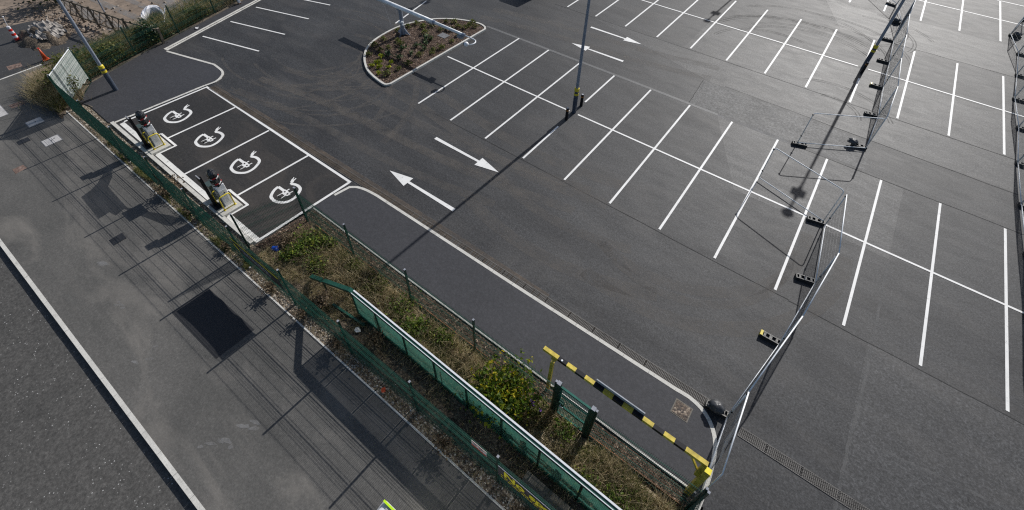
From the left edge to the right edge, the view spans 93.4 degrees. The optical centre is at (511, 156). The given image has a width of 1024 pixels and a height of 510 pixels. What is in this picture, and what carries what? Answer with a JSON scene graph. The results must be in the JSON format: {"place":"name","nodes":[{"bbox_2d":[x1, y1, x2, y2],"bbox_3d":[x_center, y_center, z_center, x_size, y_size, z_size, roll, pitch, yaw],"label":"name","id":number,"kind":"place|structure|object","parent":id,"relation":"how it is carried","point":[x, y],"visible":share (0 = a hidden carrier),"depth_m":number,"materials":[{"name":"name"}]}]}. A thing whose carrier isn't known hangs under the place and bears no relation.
{"place":"outdoors","nodes":[
{"label":"outdoors","id":0,"kind":"place"},
{"bbox_2d":[0,20,98,78],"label":"side road","id":1,"kind":"structure","parent":0,"point":[12,52],"depth_m":30.18,"materials":[{"name":"grey asphalt"}]},
{"bbox_2d":[17,21,71,50],"bbox_3d":[-30.534,-8.053,31.257,4.000,0.813,2.700,28,49,26],"label":"earth mound","id":2,"kind":"object","parent":1,"relation":"on","point":[28,41],"visible":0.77,"depth_m":30.74,"materials":[{"name":"soil"}]},
{"bbox_2d":[25,19,67,39],"bbox_3d":[-30.461,-8.305,31.378,3.100,0.838,1.900,28,49,26],"label":"plastic sheet","id":3,"kind":"object","parent":2,"relation":"on","point":[55,29],"visible":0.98,"depth_m":31.14,"materials":[{"name":"white plastic"}]},
{"bbox_2d":[0,246,196,509],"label":"road","id":4,"kind":"structure","parent":0,"point":[71,437],"depth_m":14.58,"materials":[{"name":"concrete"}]},
{"bbox_2d":[0,239,205,509],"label":"road kerb","id":5,"kind":"structure","parent":4,"relation":"on","point":[198,505],"depth_m":15.39,"materials":[{"name":"concrete"}]},
{"bbox_2d":[27,0,236,118],"bbox_3d":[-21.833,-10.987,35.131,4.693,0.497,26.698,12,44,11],"label":"bank ground","id":6,"kind":"structure","parent":0,"point":[62,114],"depth_m":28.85,"materials":[{"name":"green plant"}]},
{"bbox_2d":[38,43,91,68],"bbox_3d":[-26.011,-5.675,28.291,2.512,1.252,2.225,-31,52,-31],"label":"bank weed","id":7,"kind":"object","parent":6,"relation":"on","point":[56,58],"visible":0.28,"depth_m":28.21,"materials":[{"name":"green plant"}]},
{"bbox_2d":[62,0,132,35],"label":"lattice fence","id":8,"kind":"object","parent":6,"relation":"on","point":[95,19],"visible":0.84,"depth_m":32.02,"materials":[{"name":"brown wood"}]},
{"bbox_2d":[82,39,136,61],"bbox_3d":[-24.174,-6.414,29.091,2.778,1.307,2.510,28,49,26],"label":"bank weed","id":9,"kind":"object","parent":6,"relation":"on","point":[101,50],"visible":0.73,"depth_m":28.80,"materials":[{"name":"green plant"}]},
{"bbox_2d":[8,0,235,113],"bbox_3d":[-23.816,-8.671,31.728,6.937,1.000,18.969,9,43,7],"label":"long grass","id":10,"kind":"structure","parent":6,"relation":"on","point":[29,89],"depth_m":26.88,"materials":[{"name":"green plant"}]},
{"bbox_2d":[126,18,174,45],"bbox_3d":[-23.103,-7.923,30.610,2.555,1.504,2.326,28,49,26],"label":"ivy bush","id":11,"kind":"object","parent":6,"relation":"on","point":[148,33],"visible":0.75,"depth_m":30.35,"materials":[{"name":"green plant"}]},
{"bbox_2d":[71,0,235,80],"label":"fence","id":12,"kind":"object","parent":6,"relation":"on","point":[130,44],"visible":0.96,"depth_m":29.81,"materials":[{"name":"metal"}]},
{"bbox_2d":[141,5,165,19],"bbox_3d":[-24.326,-9.541,32.834,1.732,1.152,1.497,28,49,26],"label":"bulk bag","id":13,"kind":"object","parent":6,"relation":"on","point":[151,8],"visible":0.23,"depth_m":32.94,"materials":[{"name":"white plastic"}]},
{"bbox_2d":[80,0,257,122],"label":"raised path","id":14,"kind":"structure","parent":0,"point":[158,74],"depth_m":27.94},
{"bbox_2d":[56,0,117,90],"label":"lamp post","id":15,"kind":"object","parent":14,"relation":"on","point":[106,75],"visible":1,"depth_m":25.48,"materials":[{"name":"grey metal"}]},
{"bbox_2d":[91,0,242,81],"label":"path timber edge","id":16,"kind":"object","parent":14,"relation":"on","point":[168,39],"visible":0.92,"depth_m":31.33,"materials":[{"name":"wood"}]},
{"bbox_2d":[0,72,501,509],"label":"footway","id":17,"kind":"structure","parent":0,"point":[328,431],"depth_m":16.22,"materials":[{"name":"concrete"}]},
{"bbox_2d":[6,62,26,173],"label":"brick paving","id":18,"kind":"structure","parent":17,"relation":"in","point":[14,105],"depth_m":26.04,"materials":[{"name":"grey brick"}]},
{"bbox_2d":[172,288,253,358],"bbox_3d":[-10.640,5.830,17.154,2.920,0.001,1.430,28,49,26],"label":"footway patch","id":19,"kind":"object","parent":17,"relation":"on","point":[215,325],"visible":1,"depth_m":17.11,"materials":[{"name":"black asphalt"}]},
{"bbox_2d":[66,110,504,509],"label":"footway edging","id":20,"kind":"object","parent":17,"relation":"on","point":[388,404],"visible":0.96,"depth_m":16.63,"materials":[{"name":"concrete"}]},
{"bbox_2d":[67,101,533,509],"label":"verge","id":21,"kind":"structure","parent":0,"point":[119,134],"depth_m":16.43,"materials":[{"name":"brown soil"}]},
{"bbox_2d":[47,47,90,101],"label":"fence","id":22,"kind":"object","parent":21,"relation":"on","point":[70,73],"visible":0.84,"depth_m":26.00,"materials":[{"name":"grey metal"}]},
{"bbox_2d":[47,49,88,107],"bbox_3d":[-23.633,-4.034,25.745,0.340,2.115,3.264,-14,45,-16],"label":"white sheet","id":23,"kind":"object","parent":22,"relation":"attached to","point":[59,69],"visible":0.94,"depth_m":25.70,"materials":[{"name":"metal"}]},
{"bbox_2d":[48,76,555,509],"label":"fence","id":24,"kind":"object","parent":21,"relation":"on","point":[96,125],"visible":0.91,"depth_m":16.40,"materials":[{"name":"green metal"}]},
{"bbox_2d":[121,144,185,208],"bbox_3d":[-16.066,0.600,21.256,5.741,1.410,0.001,27,48,25],"label":"windbreak sheet","id":25,"kind":"object","parent":24,"relation":"attached to","point":[126,151],"visible":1,"depth_m":21.24,"materials":[{"name":"green fabric"}]},
{"bbox_2d":[229,237,283,289],"bbox_3d":[-9.194,3.819,17.357,2.980,0.840,0.026,27,48,25],"label":"banner","id":26,"kind":"object","parent":24,"relation":"attached to","point":[264,270],"visible":1,"depth_m":17.30,"materials":[{"name":"green fabric"}]},
{"bbox_2d":[498,465,549,509],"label":"banner","id":27,"kind":"object","parent":24,"relation":"attached to","point":[522,490],"visible":1,"depth_m":12.31,"materials":[{"name":"plastic"}]},
{"bbox_2d":[106,141,664,509],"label":"green grass","id":28,"kind":"structure","parent":21,"relation":"on","point":[137,170],"depth_m":16.46,"materials":[{"name":"green plant"}]},
{"bbox_2d":[429,430,456,460],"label":"dry weed","id":29,"kind":"object","parent":21,"relation":"on","point":[444,442],"visible":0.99,"depth_m":14.07,"materials":[{"name":"brown plant"}]},
{"bbox_2d":[0,0,702,509],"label":"ground","id":30,"kind":"structure","parent":0,"point":[10,12],"depth_m":34.39,"materials":[{"name":"brown soil"}]},
{"bbox_2d":[1,0,175,50],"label":"rubble","id":31,"kind":"object","parent":30,"relation":"on","point":[58,20],"visible":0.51,"depth_m":33.42,"materials":[{"name":"stone"}]},
{"bbox_2d":[247,234,678,509],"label":"planting bed","id":32,"kind":"object","parent":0,"point":[456,413],"visible":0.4,"depth_m":15.22,"materials":[{"name":"soil"}]},
{"bbox_2d":[305,285,332,312],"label":"dry weed","id":33,"kind":"object","parent":32,"relation":"on","point":[317,301],"visible":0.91,"depth_m":17.45,"materials":[{"name":"brown plant"}]},
{"bbox_2d":[309,274,365,326],"bbox_3d":[-6.404,4.758,17.188,3.075,1.734,0.385,26,48,24],"label":"net hoarding","id":34,"kind":"object","parent":32,"relation":"on","point":[330,283],"visible":0.95,"depth_m":17.25,"materials":[{"name":"green paint"}]},
{"bbox_2d":[359,326,386,354],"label":"dry weed","id":35,"kind":"object","parent":32,"relation":"on","point":[373,341],"visible":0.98,"depth_m":16.29,"materials":[{"name":"brown plant"}]},
{"bbox_2d":[254,218,683,509],"bbox_3d":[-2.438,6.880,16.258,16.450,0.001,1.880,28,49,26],"label":"bed litter","id":36,"kind":"object","parent":32,"relation":"on","point":[547,434],"visible":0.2,"depth_m":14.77,"materials":[{"name":"plant"}]},
{"bbox_2d":[285,221,328,262],"bbox_3d":[-8.317,3.451,19.341,1.833,0.707,1.753,28,49,26],"label":"green weed","id":37,"kind":"object","parent":36,"relation":"on","point":[307,241],"visible":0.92,"depth_m":19.22,"materials":[{"name":"green plant"}]},
{"bbox_2d":[301,254,328,275],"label":"green weed","id":38,"kind":"object","parent":36,"relation":"on","point":[313,264],"visible":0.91,"depth_m":18.68,"materials":[{"name":"green plant"}]},
{"bbox_2d":[359,271,391,299],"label":"green weed","id":39,"kind":"object","parent":36,"relation":"on","point":[378,279],"visible":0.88,"depth_m":18.08,"materials":[{"name":"green plant"}]},
{"bbox_2d":[377,291,421,324],"bbox_3d":[-3.930,5.321,17.503,1.422,0.591,1.500,28,49,26],"label":"green weed","id":40,"kind":"object","parent":36,"relation":"on","point":[404,304],"visible":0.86,"depth_m":17.39,"materials":[{"name":"green plant"}]},
{"bbox_2d":[399,309,434,342],"bbox_3d":[-3.376,5.949,16.824,1.422,0.650,1.511,-27,50,-28],"label":"green weed","id":41,"kind":"object","parent":36,"relation":"on","point":[413,326],"visible":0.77,"depth_m":16.82,"materials":[{"name":"green plant"}]},
{"bbox_2d":[430,325,454,347],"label":"green weed","id":42,"kind":"object","parent":36,"relation":"on","point":[443,335],"visible":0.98,"depth_m":16.64,"materials":[{"name":"green plant"}]},
{"bbox_2d":[454,348,558,439],"bbox_3d":[-0.073,7.291,14.927,3.262,1.373,2.732,28,49,26],"label":"yellow bush","id":43,"kind":"object","parent":36,"relation":"on","point":[500,399],"visible":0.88,"depth_m":14.86,"materials":[{"name":"green plant"}]},
{"bbox_2d":[525,387,552,421],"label":"butterfly bush","id":44,"kind":"object","parent":36,"relation":"on","point":[540,411],"visible":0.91,"depth_m":14.65,"materials":[{"name":"green plant"}]},
{"bbox_2d":[546,418,580,448],"bbox_3d":[1.548,8.264,14.578,0.954,0.467,0.904,28,49,26],"label":"green weed","id":45,"kind":"object","parent":36,"relation":"on","point":[567,433],"visible":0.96,"depth_m":14.54,"materials":[{"name":"green plant"}]},
{"bbox_2d":[601,474,637,509],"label":"green weed","id":46,"kind":"object","parent":36,"relation":"on","point":[619,498],"visible":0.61,"depth_m":13.34,"materials":[{"name":"green plant"}]},
{"bbox_2d":[255,209,694,509],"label":"bark strip","id":47,"kind":"object","parent":32,"relation":"on","point":[449,321],"visible":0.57,"depth_m":16.76,"materials":[{"name":"brown wood"}]},
{"bbox_2d":[229,187,306,248],"bbox_3d":[-9.611,2.453,19.294,2.430,2.131,0.082,-26,49,-27],"label":"fence","id":48,"kind":"object","parent":47,"relation":"on","point":[241,233],"visible":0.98,"depth_m":19.19,"materials":[{"name":"green metal"}]},
{"bbox_2d":[294,188,557,407],"bbox_3d":[-3.702,4.597,17.175,12.446,2.111,0.092,28,48,25],"label":"fence","id":49,"kind":"object","parent":47,"relation":"on","point":[409,294],"visible":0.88,"depth_m":16.88,"materials":[{"name":"green metal"}]},
{"bbox_2d":[259,19,691,509],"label":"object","id":50,"kind":"structure","parent":47,"relation":"on","point":[489,356],"depth_m":18.52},
{"bbox_2d":[316,225,682,505],"bbox_3d":[-1.773,6.290,16.855,16.200,0.090,0.037,28,48,25],"label":"steel edging","id":51,"kind":"object","parent":47,"relation":"on","point":[534,392],"visible":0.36,"depth_m":16.09,"materials":[{"name":"metal"}]},
{"bbox_2d":[586,409,708,509],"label":"fence","id":52,"kind":"object","parent":47,"relation":"on","point":[697,497],"visible":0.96,"depth_m":13.19,"materials":[{"name":"green metal"}]},
{"bbox_2d":[347,287,621,509],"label":"net hoarding","id":53,"kind":"object","parent":32,"relation":"on","point":[536,451],"visible":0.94,"depth_m":14.12,"materials":[{"name":"green fabric"}]},
{"bbox_2d":[522,471,572,509],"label":"concrete slab","id":54,"kind":"structure","parent":32,"relation":"on","point":[543,490],"depth_m":13.50,"materials":[{"name":"grey concrete"}]},
{"bbox_2d":[551,380,596,437],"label":"gate","id":55,"kind":"structure","parent":32,"relation":"on","point":[560,389],"depth_m":14.15,"materials":[{"name":"green metal"}]},
{"bbox_2d":[316,188,712,496],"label":"footpath","id":56,"kind":"structure","parent":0,"point":[506,314],"depth_m":17.13,"materials":[{"name":"grey asphalt"}]},
{"bbox_2d":[543,346,711,496],"bbox_3d":[2.997,7.560,14.029,5.220,2.251,0.281,28,49,26],"label":"height barrier","id":57,"kind":"object","parent":56,"relation":"on","point":[702,472],"visible":0.99,"depth_m":13.26,"materials":[{"name":"yellow metal"}]},
{"bbox_2d":[670,398,692,422],"bbox_3d":[5.366,8.007,15.268,0.560,0.016,0.510,28,49,26],"label":"inspection cover","id":58,"kind":"object","parent":56,"relation":"on","point":[681,410],"visible":1,"depth_m":15.26,"materials":[{"name":"concrete"}]},
{"bbox_2d":[116,0,1023,509],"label":"car park","id":59,"kind":"structure","parent":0,"point":[696,320],"depth_m":22.14,"materials":[{"name":"grey asphalt"}]},
{"bbox_2d":[115,51,223,122],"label":"raised path kerb","id":60,"kind":"structure","parent":59,"relation":"on","point":[195,89],"depth_m":27.61,"materials":[{"name":"concrete"}]},
{"bbox_2d":[110,121,252,244],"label":"charging bay kerb","id":61,"kind":"structure","parent":59,"relation":"on","point":[228,222],"depth_m":21.99,"materials":[{"name":"concrete"}]},
{"bbox_2d":[164,0,256,49],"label":"bank kerb","id":62,"kind":"structure","parent":59,"relation":"on","point":[179,41],"depth_m":32.79,"materials":[{"name":"concrete"}]},
{"bbox_2d":[120,87,346,237],"bbox_3d":[-13.912,-0.306,23.721,12.710,0.001,4.640,28,49,26],"label":"charging bay","id":63,"kind":"object","parent":59,"relation":"on","point":[315,180],"visible":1,"depth_m":23.39,"materials":[{"name":"black asphalt"}]},
{"bbox_2d":[139,137,171,154],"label":"charger plinth","id":64,"kind":"structure","parent":63,"relation":"on","point":[167,145],"depth_m":23.61,"materials":[{"name":"concrete"}]},
{"bbox_2d":[135,110,161,145],"bbox_3d":[-17.492,-1.433,23.186,0.522,1.968,0.418,28,49,26],"label":"charging post","id":65,"kind":"object","parent":64,"relation":"on","point":[145,123],"visible":1,"depth_m":23.03,"materials":[{"name":"white metal"}]},
{"bbox_2d":[120,122,260,241],"bbox_3d":[-15.322,0.836,22.423,12.382,0.001,0.240,28,49,26],"label":"charging bay edge marking","id":66,"kind":"object","parent":63,"relation":"on","point":[186,178],"visible":0.87,"depth_m":22.26,"materials":[{"name":"white paint"}]},
{"bbox_2d":[194,127,223,146],"bbox_3d":[-15.195,-0.960,24.378,1.299,0.005,1.502,28,49,26],"label":"charging symbol marking","id":67,"kind":"object","parent":63,"relation":"on","point":[209,138],"visible":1,"depth_m":24.31,"materials":[{"name":"white paint"}]},
{"bbox_2d":[206,196,242,216],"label":"charger plinth","id":68,"kind":"structure","parent":63,"relation":"on","point":[231,209],"depth_m":20.89,"materials":[{"name":"concrete"}]},
{"bbox_2d":[195,175,221,210],"bbox_3d":[-12.803,1.466,20.326,0.550,1.783,0.300,28,49,26],"label":"information totem","id":69,"kind":"object","parent":68,"relation":"on","point":[215,205],"visible":1,"depth_m":20.52,"materials":[{"name":"black paint"}]},
{"bbox_2d":[206,169,232,205],"bbox_3d":[-12.433,1.235,20.451,0.507,1.970,0.410,28,49,26],"label":"charging post","id":70,"kind":"object","parent":68,"relation":"on","point":[217,184],"visible":0.94,"depth_m":20.31,"materials":[{"name":"white metal"}]},
{"bbox_2d":[124,86,350,239],"bbox_3d":[-13.901,-0.312,23.719,12.755,0.003,4.624,28,49,26],"label":"charging bay marking","id":71,"kind":"object","parent":63,"relation":"on","point":[291,143],"visible":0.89,"depth_m":23.54,"materials":[{"name":"white paint"}]},
{"bbox_2d":[230,151,260,173],"bbox_3d":[-12.673,0.302,23.090,1.299,0.005,1.502,28,49,26],"label":"charging symbol marking","id":72,"kind":"object","parent":63,"relation":"on","point":[245,164],"visible":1,"depth_m":23.02,"materials":[{"name":"white paint"}]},
{"bbox_2d":[269,177,301,202],"bbox_3d":[-10.144,1.559,21.807,1.299,0.005,1.502,28,49,26],"label":"charging symbol marking","id":73,"kind":"object","parent":63,"relation":"on","point":[285,192],"visible":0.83,"depth_m":21.79,"materials":[{"name":"white paint"}]},
{"bbox_2d":[202,0,425,50],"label":"parking line markings","id":74,"kind":"object","parent":59,"relation":"on","point":[278,32],"visible":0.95,"depth_m":33.21,"materials":[{"name":"white paint"}]},
{"bbox_2d":[217,88,545,294],"bbox_3d":[-7.889,0.596,22.938,22.808,0.001,0.500,27,48,25],"label":"mud stain","id":75,"kind":"object","parent":59,"relation":"on","point":[414,210],"visible":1,"depth_m":22.79,"materials":[{"name":"brown soil"}]},
{"bbox_2d":[391,171,454,210],"bbox_3d":[-4.183,1.494,22.080,4.071,0.001,0.620,28,49,26],"label":"lane arrow","id":76,"kind":"object","parent":59,"relation":"on","point":[403,179],"visible":1,"depth_m":22.25,"materials":[{"name":"white paint"}]},
{"bbox_2d":[363,18,485,85],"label":"island kerb","id":77,"kind":"structure","parent":59,"relation":"on","point":[418,67],"depth_m":30.50,"materials":[{"name":"concrete"}]},
{"bbox_2d":[366,19,483,82],"bbox_3d":[-6.333,-7.569,31.762,4.806,0.001,9.153,28,49,26],"label":"island bed","id":78,"kind":"object","parent":77,"relation":"in","point":[453,35],"visible":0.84,"depth_m":31.27,"materials":[{"name":"brown soil"}]},
{"bbox_2d":[377,0,475,46],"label":"camera column","id":79,"kind":"structure","parent":78,"relation":"on","point":[402,30],"depth_m":30.63,"materials":[{"name":"metal"}]},
{"bbox_2d":[209,86,709,405],"bbox_3d":[-5.442,1.953,21.543,29.055,0.016,0.322,27,48,25],"label":"drain channel","id":80,"kind":"object","parent":59,"relation":"on","point":[699,398],"visible":0.98,"depth_m":19.12,"materials":[{"name":"grey concrete"}]},
{"bbox_2d":[435,137,497,171],"bbox_3d":[-2.279,-0.128,23.910,4.111,0.001,0.620,28,49,26],"label":"lane arrow","id":81,"kind":"object","parent":59,"relation":"on","point":[482,162],"visible":1,"depth_m":23.65,"materials":[{"name":"white paint"}]},
{"bbox_2d":[313,209,695,493],"bbox_3d":[-1.740,5.890,17.384,17.332,0.114,0.055,28,48,25],"label":"bed edging","id":82,"kind":"object","parent":59,"relation":"on","point":[512,356],"visible":0.47,"depth_m":16.40,"materials":[{"name":"concrete"}]},
{"bbox_2d":[334,186,716,509],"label":"footpath kerb","id":83,"kind":"structure","parent":59,"relation":"on","point":[692,399],"depth_m":17.30,"materials":[{"name":"concrete"}]},
{"bbox_2d":[572,0,590,112],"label":"lamp post","id":84,"kind":"object","parent":59,"relation":"on","point":[575,98],"visible":1,"depth_m":24.51,"materials":[{"name":"grey metal"}]},
{"bbox_2d":[487,26,717,114],"bbox_3d":[4.852,-5.761,30.292,16.352,0.001,0.242,27,48,25],"label":"asphalt band","id":85,"kind":"object","parent":59,"relation":"on","point":[686,102],"visible":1,"depth_m":29.65,"materials":[{"name":"grey asphalt"}]},
{"bbox_2d":[704,399,728,418],"bbox_3d":[6.481,7.987,15.283,0.700,0.144,0.230,24,47,22],"label":"fence block","id":86,"kind":"object","parent":59,"relation":"on","point":[725,414],"depth_m":15.19,"materials":[{"name":"concrete"}]},
{"bbox_2d":[706,399,725,415],"bbox_3d":[6.408,7.837,15.139,0.541,0.341,0.451,28,49,26],"label":"sandbag","id":87,"kind":"object","parent":86,"relation":"on","point":[716,406],"visible":1,"depth_m":15.04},
{"bbox_2d":[701,392,748,490],"bbox_3d":[6.025,8.085,13.664,0.060,1.971,2.518,26,48,24],"label":"temporary fence","id":88,"kind":"object","parent":86,"relation":"on","point":[738,419],"visible":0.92,"depth_m":13.59,"materials":[{"name":"metal"}]},
{"bbox_2d":[728,316,802,413],"bbox_3d":[8.059,6.615,15.332,3.538,1.971,0.060,-31,52,-30],"label":"temporary fence","id":89,"kind":"object","parent":86,"relation":"on","point":[765,365],"visible":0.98,"depth_m":15.28,"materials":[{"name":"metal"}]},
{"bbox_2d":[418,38,1023,411],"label":"bay marking","id":90,"kind":"object","parent":59,"relation":"on","point":[859,262],"visible":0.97,"depth_m":21.58,"materials":[{"name":"white paint"}]},
{"bbox_2d":[436,4,1023,424],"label":"asphalt seam","id":91,"kind":"object","parent":59,"relation":"on","point":[824,157],"visible":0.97,"depth_m":22.64,"materials":[{"name":"black asphalt"}]},
{"bbox_2d":[759,330,780,345],"bbox_3d":[9.134,6.407,17.083,0.706,0.157,0.230,27,48,25],"label":"fence block","id":92,"kind":"object","parent":59,"relation":"on","point":[768,337],"depth_m":17.06,"materials":[{"name":"grey concrete"}]},
{"bbox_2d":[780,253,838,341],"bbox_3d":[10.590,5.004,17.170,0.060,1.971,3.494,34,51,30],"label":"temporary fence","id":93,"kind":"object","parent":92,"relation":"on","point":[820,281],"visible":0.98,"depth_m":17.17,"materials":[{"name":"metal"}]},
{"bbox_2d":[690,80,871,169],"bbox_3d":[14.494,-2.002,26.529,9.150,0.001,2.750,28,49,26],"label":"asphalt patch","id":94,"kind":"object","parent":59,"relation":"on","point":[770,119],"visible":1,"depth_m":26.37,"materials":[{"name":"grey asphalt"}]},
{"bbox_2d":[851,144,866,149],"bbox_3d":[17.948,-0.560,24.972,0.700,0.144,0.230,15,44,14],"label":"fence block","id":95,"kind":"object","parent":94,"relation":"on","point":[858,145],"depth_m":24.91,"materials":[{"name":"black"}]},
{"bbox_2d":[868,86,897,144],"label":"temporary fence","id":96,"kind":"object","parent":95,"relation":"on","point":[884,111],"visible":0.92,"depth_m":25.34,"materials":[{"name":"metal"}]},
{"bbox_2d":[567,0,1023,154],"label":"bay marking","id":97,"kind":"object","parent":59,"relation":"on","point":[905,86],"visible":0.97,"depth_m":32.18,"materials":[{"name":"white paint"}]},
{"bbox_2d":[792,140,807,147],"bbox_3d":[14.881,-0.668,24.986,0.700,0.144,0.230,13,44,12],"label":"fence block","id":98,"kind":"object","parent":59,"relation":"on","point":[795,143],"depth_m":24.92,"materials":[{"name":"black"}]},
{"bbox_2d":[797,113,884,148],"bbox_3d":[16.461,-1.298,24.227,3.427,1.971,0.060,5,43,4],"label":"temporary fence","id":99,"kind":"object","parent":98,"relation":"on","point":[840,115],"visible":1,"depth_m":24.12,"materials":[{"name":"metal"}]},
{"bbox_2d":[737,426,869,509],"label":"drain channel","id":100,"kind":"object","parent":59,"relation":"in","point":[829,489],"visible":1,"depth_m":14.12,"materials":[{"name":"grey metal"}]},
{"bbox_2d":[795,273,814,284],"bbox_3d":[11.496,4.784,18.938,0.700,0.144,0.230,17,45,16],"label":"fence block","id":101,"kind":"object","parent":59,"relation":"on","point":[805,279],"depth_m":18.90,"materials":[{"name":"black concrete"}]},
{"bbox_2d":[815,194,846,281],"bbox_3d":[12.709,3.198,19.207,0.060,1.971,3.442,23,47,22],"label":"temporary fence","id":102,"kind":"object","parent":101,"relation":"on","point":[841,231],"visible":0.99,"depth_m":19.16,"materials":[{"name":"metal"}]},
{"bbox_2d":[593,0,1023,509],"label":"asphalt lane","id":103,"kind":"structure","parent":59,"relation":"on","point":[917,439],"depth_m":23.47,"materials":[{"name":"grey asphalt"}]},
{"bbox_2d":[807,215,824,225],"bbox_3d":[13.326,2.791,21.169,0.700,0.144,0.230,19,45,18],"label":"fence block","id":104,"kind":"object","parent":103,"relation":"on","point":[815,220],"depth_m":21.13,"materials":[{"name":"black"}]},
{"bbox_2d":[759,148,843,221],"bbox_3d":[12.695,1.186,21.397,0.060,1.970,3.262,-24,49,-26],"label":"temporary fence","id":105,"kind":"object","parent":104,"relation":"on","point":[809,169],"visible":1,"depth_m":21.24,"materials":[{"name":"metal"}]},
{"bbox_2d":[864,111,877,117],"bbox_3d":[20.121,-2.372,27.017,0.700,0.144,0.230,20,46,18],"label":"fence block","id":106,"kind":"object","parent":103,"relation":"on","point":[867,113],"depth_m":26.98,"materials":[{"name":"black"}]},
{"bbox_2d":[878,58,901,114],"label":"temporary fence","id":107,"kind":"object","parent":106,"relation":"on","point":[888,80],"visible":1,"depth_m":27.51,"materials":[{"name":"metal"}]},
{"bbox_2d":[877,58,888,63],"bbox_3d":[24.125,-6.235,31.357,0.700,0.144,0.230,25,48,24],"label":"fence block","id":108,"kind":"object","parent":59,"relation":"on","point":[882,60],"depth_m":31.30,"materials":[{"name":"black"}]},
{"bbox_2d":[884,35,906,83],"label":"temporary fence","id":109,"kind":"object","parent":108,"relation":"on","point":[895,58],"visible":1,"depth_m":29.66,"materials":[{"name":"metal"}]},
{"bbox_2d":[861,0,904,67],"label":"lamp post","id":110,"kind":"object","parent":59,"relation":"on","point":[872,51],"visible":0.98,"depth_m":29.35,"materials":[{"name":"grey metal"}]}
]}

